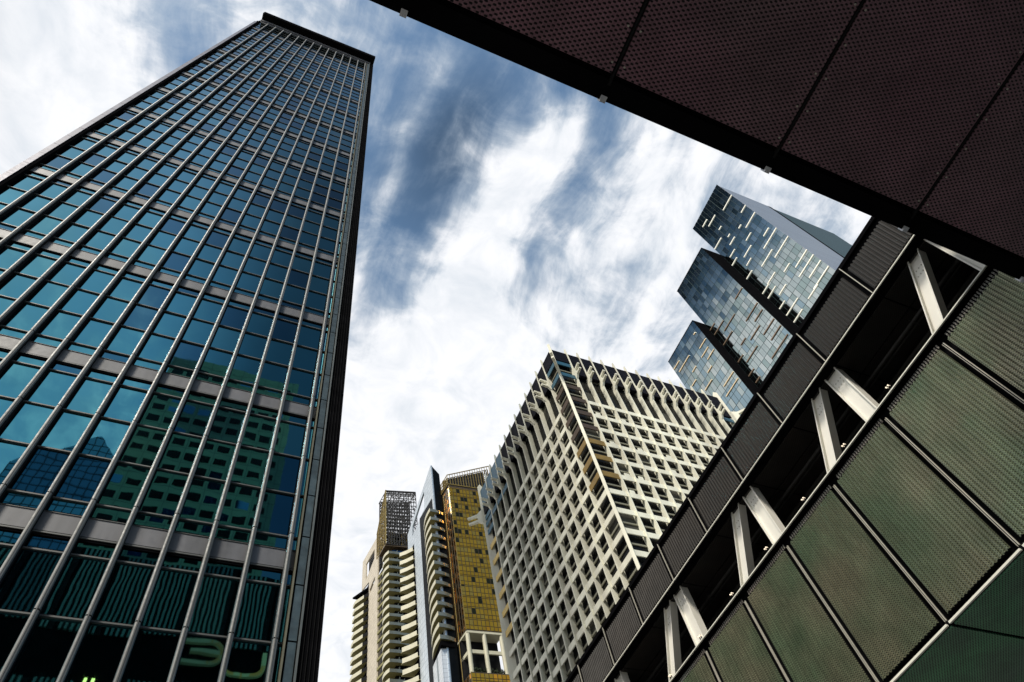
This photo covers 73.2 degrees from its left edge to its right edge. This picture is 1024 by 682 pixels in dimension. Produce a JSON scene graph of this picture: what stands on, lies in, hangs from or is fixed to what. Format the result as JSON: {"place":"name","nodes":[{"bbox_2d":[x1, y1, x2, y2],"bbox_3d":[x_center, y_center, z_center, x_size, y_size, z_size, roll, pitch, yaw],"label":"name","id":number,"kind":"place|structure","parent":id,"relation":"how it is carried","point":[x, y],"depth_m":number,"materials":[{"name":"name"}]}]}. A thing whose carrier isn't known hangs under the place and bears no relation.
{"place":"outdoors","nodes":[
{"label":"outdoors","id":0,"kind":"place"},
{"bbox_2d":[0,12,374,681],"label":"glass tower","id":1,"kind":"structure","parent":0,"point":[178,248],"depth_m":38.65,"materials":[{"name":"teal glass"}]},
{"bbox_2d":[0,297,15,314],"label":"window","id":2,"kind":"structure","parent":1,"relation":"in","point":[5,303],"depth_m":37.93,"materials":[{"name":"teal glass"}]},
{"bbox_2d":[0,530,20,543],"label":"window","id":3,"kind":"structure","parent":1,"relation":"in","point":[9,537],"depth_m":26.47,"materials":[{"name":"teal glass"}]},
{"bbox_2d":[0,327,26,338],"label":"window","id":4,"kind":"structure","parent":1,"relation":"in","point":[14,333],"depth_m":36.14,"materials":[{"name":"teal glass"}]},
{"bbox_2d":[0,441,27,484],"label":"window","id":5,"kind":"structure","parent":1,"relation":"in","point":[10,453],"depth_m":29.62,"materials":[{"name":"teal glass"}]},
{"bbox_2d":[0,362,39,397],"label":"window","id":6,"kind":"structure","parent":1,"relation":"in","point":[15,377],"depth_m":33.51,"materials":[{"name":"teal glass"}]},
{"bbox_2d":[0,491,42,507],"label":"window","id":7,"kind":"structure","parent":1,"relation":"in","point":[9,497],"depth_m":28.04,"materials":[{"name":"teal glass"}]},
{"bbox_2d":[2,303,48,330],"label":"window","id":8,"kind":"structure","parent":1,"relation":"in","point":[26,316],"depth_m":37.63,"materials":[{"name":"teal glass"}]},
{"bbox_2d":[0,402,53,442],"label":"window","id":9,"kind":"structure","parent":1,"relation":"in","point":[28,419],"depth_m":31.45,"materials":[{"name":"teal glass"}]},
{"bbox_2d":[14,355,45,365],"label":"window","id":10,"kind":"structure","parent":1,"relation":"in","point":[21,358],"depth_m":34.94,"materials":[{"name":"teal glass"}]},
{"bbox_2d":[0,549,60,611],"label":"window","id":11,"kind":"structure","parent":1,"relation":"in","point":[29,574],"depth_m":25.31,"materials":[{"name":"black glass"}]},
{"bbox_2d":[9,448,69,493],"bbox_3d":[-20.249,5.565,29.553,1.661,2.839,0.001,16,-65,-19],"label":"window","id":12,"kind":"structure","parent":1,"relation":"in","point":[43,466],"depth_m":29.54,"materials":[{"name":"blue glass"}]},
{"bbox_2d":[6,617,81,681],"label":"window","id":13,"kind":"structure","parent":1,"relation":"in","point":[44,653],"depth_m":23.47,"materials":[{"name":"black glass"}]},
{"bbox_2d":[30,335,61,346],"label":"window","id":14,"kind":"structure","parent":1,"relation":"in","point":[36,338],"depth_m":36.65,"materials":[{"name":"blue glass"}]},
{"bbox_2d":[24,535,68,551],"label":"window","id":15,"kind":"structure","parent":1,"relation":"in","point":[33,541],"depth_m":26.86,"materials":[{"name":"blue glass"}]},
{"bbox_2d":[25,370,76,405],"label":"window","id":16,"kind":"structure","parent":1,"relation":"in","point":[53,385],"depth_m":33.87,"materials":[{"name":"blue glass"}]},
{"bbox_2d":[38,311,81,338],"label":"window","id":17,"kind":"structure","parent":1,"relation":"in","point":[60,324],"depth_m":38.17,"materials":[{"name":"blue glass"}]},
{"bbox_2d":[39,411,92,450],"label":"window","id":18,"kind":"structure","parent":1,"relation":"in","point":[68,427],"depth_m":31.98,"materials":[{"name":"blue glass"}]},
{"bbox_2d":[51,363,81,374],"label":"window","id":19,"kind":"structure","parent":1,"relation":"in","point":[61,367],"depth_m":35.47,"materials":[{"name":"blue glass"}]},
{"bbox_2d":[46,499,87,514],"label":"window","id":20,"kind":"structure","parent":1,"relation":"in","point":[54,505],"depth_m":28.57,"materials":[{"name":"blue glass"}]},
{"bbox_2d":[41,556,108,617],"bbox_3d":[-16.335,9.210,25.815,1.661,2.839,0.001,16,-64,-19],"label":"window","id":21,"kind":"structure","parent":1,"relation":"in","point":[72,595],"depth_m":25.78,"materials":[{"name":"teal glass"}]},
{"bbox_2d":[65,343,95,354],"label":"window","id":22,"kind":"structure","parent":1,"relation":"in","point":[74,347],"depth_m":37.18,"materials":[{"name":"blue glass"}]},
{"bbox_2d":[54,455,110,501],"bbox_3d":[-18.737,6.000,30.085,1.661,2.839,0.002,16,-65,-19],"label":"window","id":23,"kind":"structure","parent":1,"relation":"in","point":[84,476],"depth_m":30.07,"materials":[{"name":"blue glass"}]},
{"bbox_2d":[64,378,112,413],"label":"window","id":24,"kind":"structure","parent":1,"relation":"in","point":[90,394],"depth_m":34.41,"materials":[{"name":"blue glass"}]},
{"bbox_2d":[72,319,112,346],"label":"window","id":25,"kind":"structure","parent":1,"relation":"in","point":[93,332],"depth_m":38.70,"materials":[{"name":"teal glass"}]},
{"bbox_2d":[72,542,114,557],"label":"window","id":26,"kind":"structure","parent":1,"relation":"in","point":[80,547],"depth_m":27.39,"materials":[{"name":"teal glass"}]},
{"bbox_2d":[65,623,131,681],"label":"window","id":27,"kind":"structure","parent":1,"relation":"in","point":[98,657],"depth_m":24.09,"materials":[{"name":"black glass"}]},
{"bbox_2d":[86,371,116,381],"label":"window","id":28,"kind":"structure","parent":1,"relation":"in","point":[97,375],"depth_m":36.00,"materials":[{"name":"teal glass"}]},
{"bbox_2d":[80,418,129,458],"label":"window","id":29,"kind":"structure","parent":1,"relation":"in","point":[106,437],"depth_m":32.51,"materials":[{"name":"teal glass"}]},
{"bbox_2d":[91,297,128,322],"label":"window","id":30,"kind":"structure","parent":1,"relation":"in","point":[110,309],"depth_m":41.13,"materials":[{"name":"teal glass"}]},
{"bbox_2d":[90,506,130,522],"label":"window","id":31,"kind":"structure","parent":1,"relation":"in","point":[98,512],"depth_m":29.09,"materials":[{"name":"teal glass"}]},
{"bbox_2d":[99,351,128,362],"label":"window","id":32,"kind":"structure","parent":1,"relation":"in","point":[104,354],"depth_m":37.71,"materials":[{"name":"blue glass"}]},
{"bbox_2d":[92,563,153,623],"bbox_3d":[-14.823,9.644,26.346,1.661,2.839,0.001,16,-65,-19],"label":"window","id":33,"kind":"structure","parent":1,"relation":"in","point":[121,600],"depth_m":26.31,"materials":[{"name":"teal glass"}]},
{"bbox_2d":[97,463,149,508],"bbox_3d":[-17.225,6.434,30.616,1.661,2.839,0.001,17,-65,-19],"label":"window","id":34,"kind":"structure","parent":1,"relation":"in","point":[123,488],"depth_m":30.60,"materials":[{"name":"teal glass"}]},
{"bbox_2d":[102,386,146,421],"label":"window","id":35,"kind":"structure","parent":1,"relation":"in","point":[125,403],"depth_m":34.94,"materials":[{"name":"teal glass"}]},
{"bbox_2d":[105,326,144,354],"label":"window","id":36,"kind":"structure","parent":1,"relation":"in","point":[125,340],"depth_m":39.22,"materials":[{"name":"teal glass"}]},
{"bbox_2d":[121,378,150,389],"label":"window","id":37,"kind":"structure","parent":1,"relation":"in","point":[128,382],"depth_m":36.52,"materials":[{"name":"teal glass"}]},
{"bbox_2d":[118,549,158,564],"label":"window","id":38,"kind":"structure","parent":1,"relation":"in","point":[127,555],"depth_m":27.91,"materials":[{"name":"teal glass"}]},
{"bbox_2d":[122,304,157,329],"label":"window","id":39,"kind":"structure","parent":1,"relation":"in","point":[140,317],"depth_m":41.65,"materials":[{"name":"blue glass"}]},
{"bbox_2d":[120,425,166,465],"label":"window","id":40,"kind":"structure","parent":1,"relation":"in","point":[143,446],"depth_m":33.03,"materials":[{"name":"teal glass"}]},
{"bbox_2d":[133,359,161,369],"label":"window","id":41,"kind":"structure","parent":1,"relation":"in","point":[139,362],"depth_m":38.24,"materials":[{"name":"teal glass"}]},
{"bbox_2d":[121,629,179,681],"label":"window","id":42,"kind":"structure","parent":1,"relation":"in","point":[151,657],"depth_m":24.71,"materials":[{"name":"black glass"}]},
{"bbox_2d":[133,513,171,529],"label":"window","id":43,"kind":"structure","parent":1,"relation":"in","point":[141,519],"depth_m":29.63,"materials":[{"name":"teal glass"}]},
{"bbox_2d":[137,334,174,362],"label":"window","id":44,"kind":"structure","parent":1,"relation":"in","point":[156,348],"depth_m":39.76,"materials":[{"name":"blue glass"}]},
{"bbox_2d":[138,393,180,428],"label":"window","id":45,"kind":"structure","parent":1,"relation":"in","point":[160,410],"depth_m":35.47,"materials":[{"name":"teal glass"}]},
{"bbox_2d":[139,470,187,515],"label":"window","id":46,"kind":"structure","parent":1,"relation":"in","point":[164,492],"depth_m":31.12,"materials":[{"name":"teal glass"}]},
{"bbox_2d":[152,312,185,337],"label":"window","id":47,"kind":"structure","parent":1,"relation":"in","point":[169,324],"depth_m":42.20,"materials":[{"name":"blue glass"}]},
{"bbox_2d":[141,569,197,629],"bbox_3d":[-13.310,10.077,26.876,1.661,2.839,0.006,16,-64,-19],"label":"window","id":48,"kind":"structure","parent":1,"relation":"in","point":[169,602],"depth_m":26.84,"materials":[{"name":"teal glass"}]},
{"bbox_2d":[155,386,183,396],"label":"window","id":49,"kind":"structure","parent":1,"relation":"in","point":[160,389],"depth_m":37.05,"materials":[{"name":"teal glass"}]},
{"bbox_2d":[165,366,192,377],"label":"window","id":50,"kind":"structure","parent":1,"relation":"in","point":[169,369],"depth_m":38.77,"materials":[{"name":"teal glass"}]},
{"bbox_2d":[158,433,201,472],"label":"window","id":51,"kind":"structure","parent":1,"relation":"in","point":[180,452],"depth_m":33.56,"materials":[{"name":"teal glass"}]},
{"bbox_2d":[162,555,201,570],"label":"window","id":52,"kind":"structure","parent":1,"relation":"in","point":[169,561],"depth_m":28.44,"materials":[{"name":"teal glass"}]},
{"bbox_2d":[169,341,203,369],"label":"window","id":53,"kind":"structure","parent":1,"relation":"in","point":[186,355],"depth_m":40.29,"materials":[{"name":"blue glass"}]},
{"bbox_2d":[173,401,212,436],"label":"window","id":54,"kind":"structure","parent":1,"relation":"in","point":[194,417],"depth_m":35.99,"materials":[{"name":"teal glass"}]},
{"bbox_2d":[175,520,212,535],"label":"window","id":55,"kind":"structure","parent":1,"relation":"in","point":[183,526],"depth_m":30.16,"materials":[{"name":"glass"}]},
{"bbox_2d":[181,319,213,344],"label":"window","id":56,"kind":"structure","parent":1,"relation":"in","point":[197,331],"depth_m":42.72,"materials":[{"name":"blue glass"}]},
{"bbox_2d":[174,634,226,681],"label":"window","id":57,"kind":"structure","parent":1,"relation":"in","point":[201,657],"depth_m":25.32,"materials":[{"name":"black glass"}]},
{"bbox_2d":[187,393,215,404],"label":"window","id":58,"kind":"structure","parent":1,"relation":"in","point":[191,396],"depth_m":37.58,"materials":[{"name":"teal glass"}]},
{"bbox_2d":[180,477,224,522],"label":"window","id":59,"kind":"structure","parent":1,"relation":"in","point":[202,500],"depth_m":31.66,"materials":[{"name":"teal glass"}]},
{"bbox_2d":[196,373,223,384],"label":"window","id":60,"kind":"structure","parent":1,"relation":"in","point":[203,377],"depth_m":39.30,"materials":[{"name":"green glass"}]},
{"bbox_2d":[188,575,239,635],"bbox_3d":[-11.799,10.512,27.408,1.661,2.839,0.004,16,-64,-19],"label":"window","id":61,"kind":"structure","parent":1,"relation":"in","point":[212,614],"depth_m":27.37,"materials":[{"name":"teal glass"}]},
{"bbox_2d":[195,440,235,479],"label":"window","id":62,"kind":"structure","parent":1,"relation":"in","point":[216,457],"depth_m":34.09,"materials":[{"name":"teal glass"}]},
{"bbox_2d":[199,348,232,376],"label":"window","id":63,"kind":"structure","parent":1,"relation":"in","point":[216,362],"depth_m":40.81,"materials":[{"name":"blue glass"}]},
{"bbox_2d":[205,562,242,576],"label":"window","id":64,"kind":"structure","parent":1,"relation":"in","point":[212,567],"depth_m":28.97,"materials":[{"name":"glass"}]},
{"bbox_2d":[210,326,240,351],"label":"window","id":65,"kind":"structure","parent":1,"relation":"in","point":[224,338],"depth_m":43.25,"materials":[{"name":"blue glass"}]},
{"bbox_2d":[208,408,244,443],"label":"window","id":66,"kind":"structure","parent":1,"relation":"in","point":[227,424],"depth_m":36.53,"materials":[{"name":"teal glass"}]},
{"bbox_2d":[215,527,250,542],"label":"window","id":67,"kind":"structure","parent":1,"relation":"in","point":[226,533],"depth_m":30.69,"materials":[{"name":"teal glass"}]},
{"bbox_2d":[219,400,247,411],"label":"window","id":68,"kind":"structure","parent":1,"relation":"in","point":[227,404],"depth_m":38.10,"materials":[{"name":"teal glass"}]},
{"bbox_2d":[219,484,259,528],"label":"window","id":69,"kind":"structure","parent":1,"relation":"in","point":[239,509],"depth_m":32.19,"materials":[{"name":"teal glass"}]},
{"bbox_2d":[226,380,252,391],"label":"window","id":70,"kind":"structure","parent":1,"relation":"in","point":[233,384],"depth_m":39.83,"materials":[{"name":"teal glass"}]},
{"bbox_2d":[229,355,260,383],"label":"window","id":71,"kind":"structure","parent":1,"relation":"in","point":[245,369],"depth_m":41.34,"materials":[{"name":"blue glass"}]},
{"bbox_2d":[224,640,269,681],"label":"window","id":72,"kind":"structure","parent":1,"relation":"in","point":[248,661],"depth_m":25.95,"materials":[{"name":"black glass"}]},
{"bbox_2d":[231,447,268,486],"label":"window","id":73,"kind":"structure","parent":1,"relation":"in","point":[250,466],"depth_m":34.63,"materials":[{"name":"teal glass"}]},
{"bbox_2d":[238,333,267,358],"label":"window","id":74,"kind":"structure","parent":1,"relation":"in","point":[252,345],"depth_m":43.78,"materials":[{"name":"blue glass"}]},
{"bbox_2d":[234,581,279,640],"bbox_3d":[-10.286,10.945,27.938,1.661,2.839,0.006,16,-64,-19],"label":"window","id":75,"kind":"structure","parent":1,"relation":"in","point":[257,612],"depth_m":27.91,"materials":[{"name":"teal glass"}]},
{"bbox_2d":[241,415,275,449],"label":"window","id":76,"kind":"structure","parent":1,"relation":"in","point":[259,431],"depth_m":37.05,"materials":[{"name":"teal glass"}]},
{"bbox_2d":[250,407,277,417],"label":"window","id":77,"kind":"structure","parent":1,"relation":"in","point":[254,410],"depth_m":38.64,"materials":[{"name":"teal glass"}]},
{"bbox_2d":[247,568,281,582],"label":"window","id":78,"kind":"structure","parent":1,"relation":"in","point":[256,574],"depth_m":29.50,"materials":[{"name":"teal glass"}]},
{"bbox_2d":[256,387,281,397],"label":"window","id":79,"kind":"structure","parent":1,"relation":"in","point":[264,391],"depth_m":40.35,"materials":[{"name":"teal glass"}]},
{"bbox_2d":[254,533,287,548],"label":"window","id":80,"kind":"structure","parent":1,"relation":"in","point":[263,539],"depth_m":31.21,"materials":[{"name":"teal glass"}]},
{"bbox_2d":[258,362,287,390],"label":"window","id":81,"kind":"structure","parent":1,"relation":"in","point":[273,376],"depth_m":41.88,"materials":[{"name":"blue glass"}]},
{"bbox_2d":[257,491,293,534],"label":"window","id":82,"kind":"structure","parent":1,"relation":"in","point":[276,511],"depth_m":32.72,"materials":[{"name":"blue glass"}]},
{"bbox_2d":[272,645,281,681],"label":"window","id":83,"kind":"structure","parent":1,"relation":"in","point":[278,652],"depth_m":26.34,"materials":[{"name":"teal glass"}]},
{"bbox_2d":[266,339,292,365],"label":"window","id":84,"kind":"structure","parent":1,"relation":"in","point":[278,352],"depth_m":44.31,"materials":[{"name":"blue glass"}]},
{"bbox_2d":[266,454,300,492],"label":"window","id":85,"kind":"structure","parent":1,"relation":"in","point":[283,475],"depth_m":35.16,"materials":[{"name":"blue glass"}]},
{"bbox_2d":[278,587,289,641],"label":"window","id":86,"kind":"structure","parent":1,"relation":"in","point":[280,639],"depth_m":28.24,"materials":[{"name":"teal glass"}]},
{"bbox_2d":[274,422,305,456],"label":"window","id":87,"kind":"structure","parent":1,"relation":"in","point":[290,438],"depth_m":37.59,"materials":[{"name":"blue glass"}]},
{"bbox_2d":[281,414,306,424],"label":"window","id":88,"kind":"structure","parent":1,"relation":"in","point":[284,417],"depth_m":39.17,"materials":[{"name":"blue glass"}]},
{"bbox_2d":[285,394,309,404],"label":"window","id":89,"kind":"structure","parent":1,"relation":"in","point":[294,398],"depth_m":40.88,"materials":[{"name":"blue glass"}]},
{"bbox_2d":[294,497,302,536],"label":"window","id":90,"kind":"structure","parent":1,"relation":"in","point":[301,498],"depth_m":33.07,"materials":[{"name":"teal glass"}]},
{"bbox_2d":[287,368,313,396],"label":"window","id":91,"kind":"structure","parent":1,"relation":"in","point":[300,382],"depth_m":42.40,"materials":[{"name":"blue glass"}]},
{"bbox_2d":[301,460,308,494],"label":"window","id":92,"kind":"structure","parent":1,"relation":"in","point":[306,462],"depth_m":35.50,"materials":[{"name":"teal glass"}]},
{"bbox_2d":[292,346,317,371],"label":"window","id":93,"kind":"structure","parent":1,"relation":"in","point":[304,358],"depth_m":44.83,"materials":[{"name":"blue glass"}]},
{"bbox_2d":[306,428,312,458],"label":"window","id":94,"kind":"structure","parent":1,"relation":"in","point":[311,429],"depth_m":37.93,"materials":[{"name":"teal glass"}]},
{"bbox_2d":[349,490,417,681],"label":"balcony tower","id":95,"kind":"structure","parent":0,"point":[377,645],"depth_m":236.70,"materials":[{"name":"beige concrete"}]},
{"bbox_2d":[0,0,870,681],"label":"sky","id":96,"kind":"structure","parent":0,"point":[509,211],"materials":[{"name":"white"}]},
{"bbox_2d":[399,465,509,681],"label":"golden tower","id":97,"kind":"structure","parent":0,"point":[453,626],"depth_m":178.96,"materials":[{"name":"gold metal"}]},
{"bbox_2d":[467,344,744,681],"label":"office building","id":98,"kind":"structure","parent":0,"point":[595,473],"depth_m":104.89,"materials":[{"name":"beige concrete"}]},
{"bbox_2d":[590,583,598,604],"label":"window","id":99,"kind":"structure","parent":98,"relation":"in","point":[593,589],"depth_m":87.69,"materials":[{"name":"black glass"}]},
{"bbox_2d":[591,547,599,567],"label":"window","id":100,"kind":"structure","parent":98,"relation":"in","point":[594,553],"depth_m":89.79,"materials":[{"name":"black glass"}]},
{"bbox_2d":[593,478,604,499],"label":"window","id":101,"kind":"structure","parent":98,"relation":"in","point":[597,487],"depth_m":93.75,"materials":[{"name":"black glass"}]},
{"bbox_2d":[598,569,607,589],"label":"window","id":102,"kind":"structure","parent":98,"relation":"in","point":[602,576],"depth_m":86.69,"materials":[{"name":"black glass"}]},
{"bbox_2d":[599,533,608,554],"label":"window","id":103,"kind":"structure","parent":98,"relation":"in","point":[602,540],"depth_m":88.75,"materials":[{"name":"black glass"}]},
{"bbox_2d":[600,496,612,519],"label":"window","id":104,"kind":"structure","parent":98,"relation":"in","point":[606,502],"depth_m":90.70,"materials":[{"name":"black glass"}]},
{"bbox_2d":[607,554,616,576],"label":"window","id":105,"kind":"structure","parent":98,"relation":"in","point":[610,561],"depth_m":85.66,"materials":[{"name":"black glass"}]},
{"bbox_2d":[604,476,621,490],"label":"window","id":106,"kind":"structure","parent":98,"relation":"in","point":[608,480],"depth_m":93.55,"materials":[{"name":"black glass"}]},
{"bbox_2d":[608,515,620,540],"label":"window","id":107,"kind":"structure","parent":98,"relation":"in","point":[613,523],"depth_m":87.54,"materials":[{"name":"black glass"}]},
{"bbox_2d":[615,578,624,596],"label":"window","id":108,"kind":"structure","parent":98,"relation":"in","point":[619,585],"depth_m":82.76,"materials":[{"name":"black glass"}]},
{"bbox_2d":[611,494,629,509],"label":"window","id":109,"kind":"structure","parent":98,"relation":"in","point":[617,498],"depth_m":90.49,"materials":[{"name":"black glass"}]},
{"bbox_2d":[616,535,629,562],"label":"window","id":110,"kind":"structure","parent":98,"relation":"in","point":[621,545],"depth_m":84.46,"materials":[{"name":"black glass"}]},
{"bbox_2d":[619,513,638,529],"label":"window","id":111,"kind":"structure","parent":98,"relation":"in","point":[627,518],"depth_m":87.37,"materials":[{"name":"black glass"}]},
{"bbox_2d":[624,558,637,583],"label":"window","id":112,"kind":"structure","parent":98,"relation":"in","point":[631,566],"depth_m":81.60,"materials":[{"name":"black glass"}]},
{"bbox_2d":[628,534,648,551],"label":"window","id":113,"kind":"structure","parent":98,"relation":"in","point":[633,538],"depth_m":84.24,"materials":[{"name":"black glass"}]},
{"bbox_2d":[632,498,645,512],"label":"window","id":114,"kind":"structure","parent":98,"relation":"in","point":[636,502],"depth_m":91.41,"materials":[{"name":"black glass"}]},
{"bbox_2d":[640,517,655,533],"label":"window","id":115,"kind":"structure","parent":98,"relation":"in","point":[646,522],"depth_m":88.28,"materials":[{"name":"black glass"}]},
{"bbox_2d":[648,502,662,516],"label":"window","id":116,"kind":"structure","parent":98,"relation":"in","point":[653,506],"depth_m":92.20,"materials":[{"name":"black glass"}]},
{"bbox_2d":[370,0,1023,681],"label":"perforated building","id":117,"kind":"structure","parent":0,"point":[850,508],"depth_m":18.94,"materials":[{"name":"black metal"}]},
{"bbox_2d":[668,185,851,414],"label":"stepped tower","id":118,"kind":"structure","parent":0,"point":[750,292],"depth_m":205.61,"materials":[{"name":"blue glass"}]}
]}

